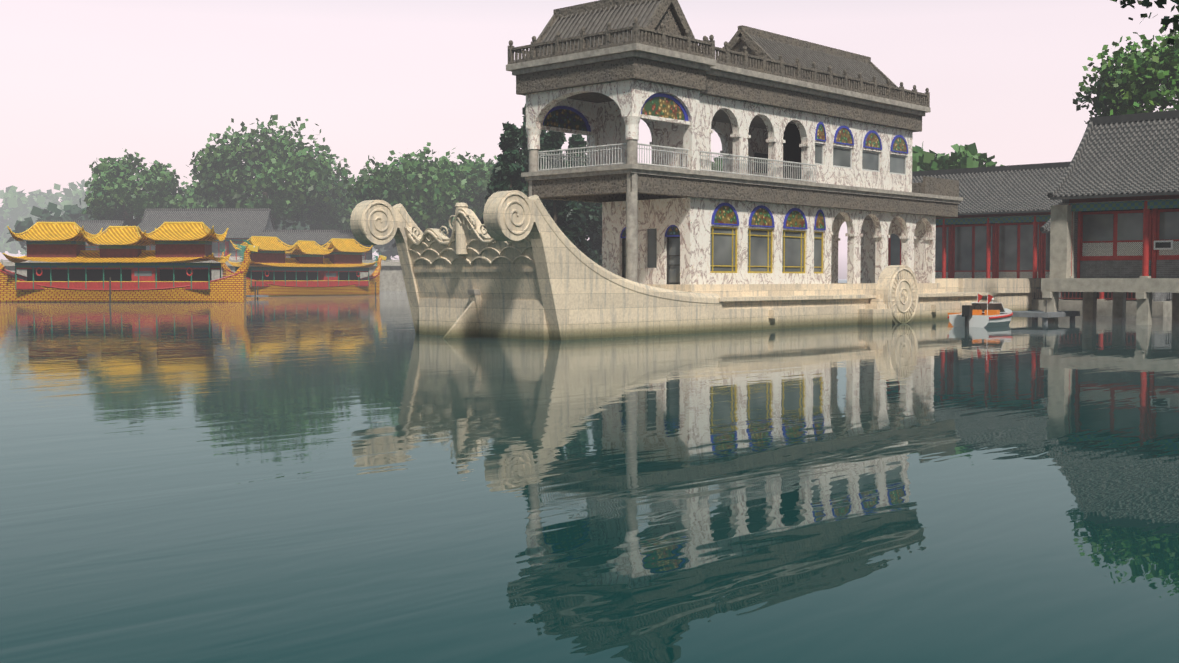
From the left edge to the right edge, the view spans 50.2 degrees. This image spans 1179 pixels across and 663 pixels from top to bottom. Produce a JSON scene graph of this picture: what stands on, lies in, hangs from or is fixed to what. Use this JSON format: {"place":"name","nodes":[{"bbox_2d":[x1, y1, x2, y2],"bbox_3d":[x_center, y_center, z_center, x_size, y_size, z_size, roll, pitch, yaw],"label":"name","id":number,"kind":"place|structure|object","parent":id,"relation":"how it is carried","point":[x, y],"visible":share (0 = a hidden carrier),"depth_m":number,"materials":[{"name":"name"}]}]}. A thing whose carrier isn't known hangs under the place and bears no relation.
{"place":"outdoors","nodes":[
{"label":"outdoors","id":0,"kind":"place"},
{"bbox_2d":[4,266,405,290],"bbox_3d":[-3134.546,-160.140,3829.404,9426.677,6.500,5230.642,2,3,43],"label":"embankment wall","id":1,"kind":"structure","parent":0,"point":[391,278],"depth_m":250.28,"materials":[{"name":"stone"}]},
{"bbox_2d":[24,220,124,249],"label":"hall","id":2,"kind":"structure","parent":1,"relation":"on","point":[94,227],"depth_m":295.15,"materials":[{"name":"tile"}]},
{"bbox_2d":[81,149,187,226],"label":"tree","id":3,"kind":"object","parent":1,"relation":"on","point":[117,193],"visible":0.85,"depth_m":313.66,"materials":[{"name":"green plant"}]},
{"bbox_2d":[0,179,376,254],"bbox_3d":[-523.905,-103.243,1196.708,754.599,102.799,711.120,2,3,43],"label":"woods","id":4,"kind":"object","parent":1,"relation":"on","point":[16,206],"visible":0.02,"depth_m":1228.89,"materials":[{"name":"green plant"}]},
{"bbox_2d":[170,181,211,207],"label":"tree","id":5,"kind":"object","parent":1,"relation":"on","point":[191,198],"visible":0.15,"depth_m":336.20,"materials":[{"name":"green plant"}]},
{"bbox_2d":[0,259,400,265],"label":"embankment rail","id":6,"kind":"object","parent":1,"relation":"on","point":[391,262],"visible":0.15,"depth_m":250.06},
{"bbox_2d":[139,208,275,259],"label":"hall","id":7,"kind":"structure","parent":1,"relation":"on","point":[242,224],"depth_m":276.15,"materials":[{"name":"tile"}]},
{"bbox_2d":[184,114,353,229],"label":"tree","id":8,"kind":"object","parent":1,"relation":"on","point":[270,165],"visible":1,"depth_m":306.44,"materials":[{"name":"green plant"}]},
{"bbox_2d":[6,198,545,259],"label":"woods","id":9,"kind":"object","parent":1,"relation":"on","point":[74,212],"depth_m":444.81,"materials":[{"name":"green plant"}]},
{"bbox_2d":[260,230,373,259],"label":"building","id":10,"kind":"structure","parent":1,"relation":"on","point":[293,237],"depth_m":270.10,"materials":[{"name":"tile"}]},
{"bbox_2d":[300,174,374,245],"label":"tree","id":11,"kind":"object","parent":1,"relation":"on","point":[340,218],"visible":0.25,"depth_m":329.72,"materials":[{"name":"green plant"}]},
{"bbox_2d":[343,142,492,247],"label":"tree","id":12,"kind":"object","parent":1,"relation":"on","point":[434,193],"visible":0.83,"depth_m":258.03,"materials":[{"name":"green plant"}]},
{"bbox_2d":[450,153,497,216],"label":"tree","id":13,"kind":"object","parent":1,"relation":"on","point":[489,160],"visible":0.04,"depth_m":281.04,"materials":[{"name":"green plant"}]},
{"bbox_2d":[0,279,1178,662],"bbox_3d":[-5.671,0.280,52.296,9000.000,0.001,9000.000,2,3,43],"label":"water","id":14,"kind":"structure","parent":0,"point":[326,479],"depth_m":14.70,"materials":[{"name":"teal liquid"}]},
{"bbox_2d":[0,222,259,301],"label":"dragon boat","id":15,"kind":"object","parent":14,"relation":"on","point":[132,267],"visible":0.92,"depth_m":132.06,"materials":[{"name":"yellow wood"}]},
{"bbox_2d":[109,277,375,302],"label":"mooring poles","id":16,"kind":"object","parent":14,"relation":"on","point":[255,295],"visible":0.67,"depth_m":150.36,"materials":[{"name":"brown wood"}]},
{"bbox_2d":[220,236,386,295],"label":"dragon boat","id":17,"kind":"object","parent":14,"relation":"on","point":[306,268],"visible":0.92,"depth_m":183.10,"materials":[{"name":"yellow wood"}]},
{"bbox_2d":[350,0,1041,339],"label":"marble boat","id":18,"kind":"object","parent":14,"relation":"on","point":[816,143],"visible":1,"depth_m":60.38,"materials":[{"name":"stone"}]},
{"bbox_2d":[948,292,1012,327],"bbox_3d":[20.905,-0.944,65.934,2.445,2.200,5.660,2,3,43],"label":"motor boat","id":19,"kind":"object","parent":14,"relation":"on","point":[980,314],"visible":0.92,"depth_m":64.58,"materials":[{"name":"white plastic"}]},
{"bbox_2d":[1012,300,1079,323],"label":"floating dock","id":20,"kind":"object","parent":14,"relation":"in","point":[1036,314],"visible":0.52,"depth_m":69.58,"materials":[{"name":"grey wood"}]},
{"bbox_2d":[1041,110,1178,324],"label":"hall","id":21,"kind":"structure","parent":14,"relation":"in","point":[1116,187],"depth_m":70.02,"materials":[{"name":"grey tile"}]},
{"bbox_2d":[1050,205,1172,277],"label":"wall","id":22,"kind":"structure","parent":21,"relation":"on","point":[1062,234],"depth_m":70.54,"materials":[{"name":"white paint"}]},
{"bbox_2d":[0,0,1178,278],"label":"sky","id":23,"kind":"structure","parent":0,"point":[82,82],"materials":[{"name":"white"}]},
{"bbox_2d":[1032,299,1134,309],"bbox_3d":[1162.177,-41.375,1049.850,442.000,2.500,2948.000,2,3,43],"label":"shore land","id":24,"kind":"structure","parent":0,"point":[1035,304],"depth_m":88.73,"materials":[{"name":"stone"}]},
{"bbox_2d":[912,143,1004,171],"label":"tree","id":25,"kind":"object","parent":24,"relation":"on","point":[967,156],"visible":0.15,"depth_m":134.19,"materials":[{"name":"green plant"}]},
{"bbox_2d":[888,162,1070,277],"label":"hall","id":26,"kind":"structure","parent":24,"relation":"on","point":[992,230],"depth_m":95.74,"materials":[{"name":"tile"}]},
{"bbox_2d":[1033,288,1171,300],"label":"quay railing","id":27,"kind":"object","parent":24,"relation":"on","point":[1034,298],"visible":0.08,"depth_m":86.71,"materials":[{"name":"grey metal"}]},
{"bbox_2d":[1039,202,1171,316],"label":"stone wall","id":28,"kind":"structure","parent":24,"relation":"on","point":[1161,306],"depth_m":83.52,"materials":[{"name":"stone"}]},
{"bbox_2d":[1072,25,1178,124],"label":"tree","id":29,"kind":"object","parent":24,"relation":"on","point":[1132,82],"visible":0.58,"depth_m":100.39,"materials":[{"name":"green plant"}]},
{"bbox_2d":[1111,0,1178,44],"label":"tree","id":30,"kind":"object","parent":24,"relation":"on","point":[1166,21],"visible":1,"depth_m":30.60,"materials":[{"name":"green plant"}]},
{"bbox_3d":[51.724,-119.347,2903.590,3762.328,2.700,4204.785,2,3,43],"label":"land","id":31,"kind":"object","parent":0,"visible":0},
{"bbox_2d":[480,170,496,236],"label":"cypress","id":32,"kind":"object","parent":31,"relation":"on","point":[489,186],"visible":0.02,"depth_m":134.05,"materials":[{"name":"green plant"}]},
{"bbox_2d":[482,121,527,226],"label":"cypress","id":33,"kind":"object","parent":31,"relation":"on","point":[507,170],"visible":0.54,"depth_m":110.94,"materials":[{"name":"green plant"}]},
{"bbox_2d":[515,104,552,205],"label":"cypress","id":34,"kind":"object","parent":31,"relation":"on","point":[524,157],"visible":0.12,"depth_m":116.56,"materials":[{"name":"green plant"}]},
{"bbox_2d":[539,131,587,253],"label":"cypress","id":35,"kind":"object","parent":31,"relation":"on","point":[563,214],"visible":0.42,"depth_m":109.06,"materials":[{"name":"green plant"}]},
{"bbox_2d":[566,134,601,263],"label":"cypress","id":36,"kind":"object","parent":31,"relation":"on","point":[589,222],"visible":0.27,"depth_m":123.64,"materials":[{"name":"green plant"}]},
{"bbox_2d":[585,202,601,266],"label":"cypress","id":37,"kind":"object","parent":31,"relation":"on","point":[596,241],"visible":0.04,"depth_m":133.09,"materials":[{"name":"green plant"}]},
{"bbox_2d":[712,156,721,170],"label":"tree","id":38,"kind":"object","parent":31,"relation":"on","point":[715,166],"depth_m":145.69,"materials":[{"name":"green plant"}]}
]}

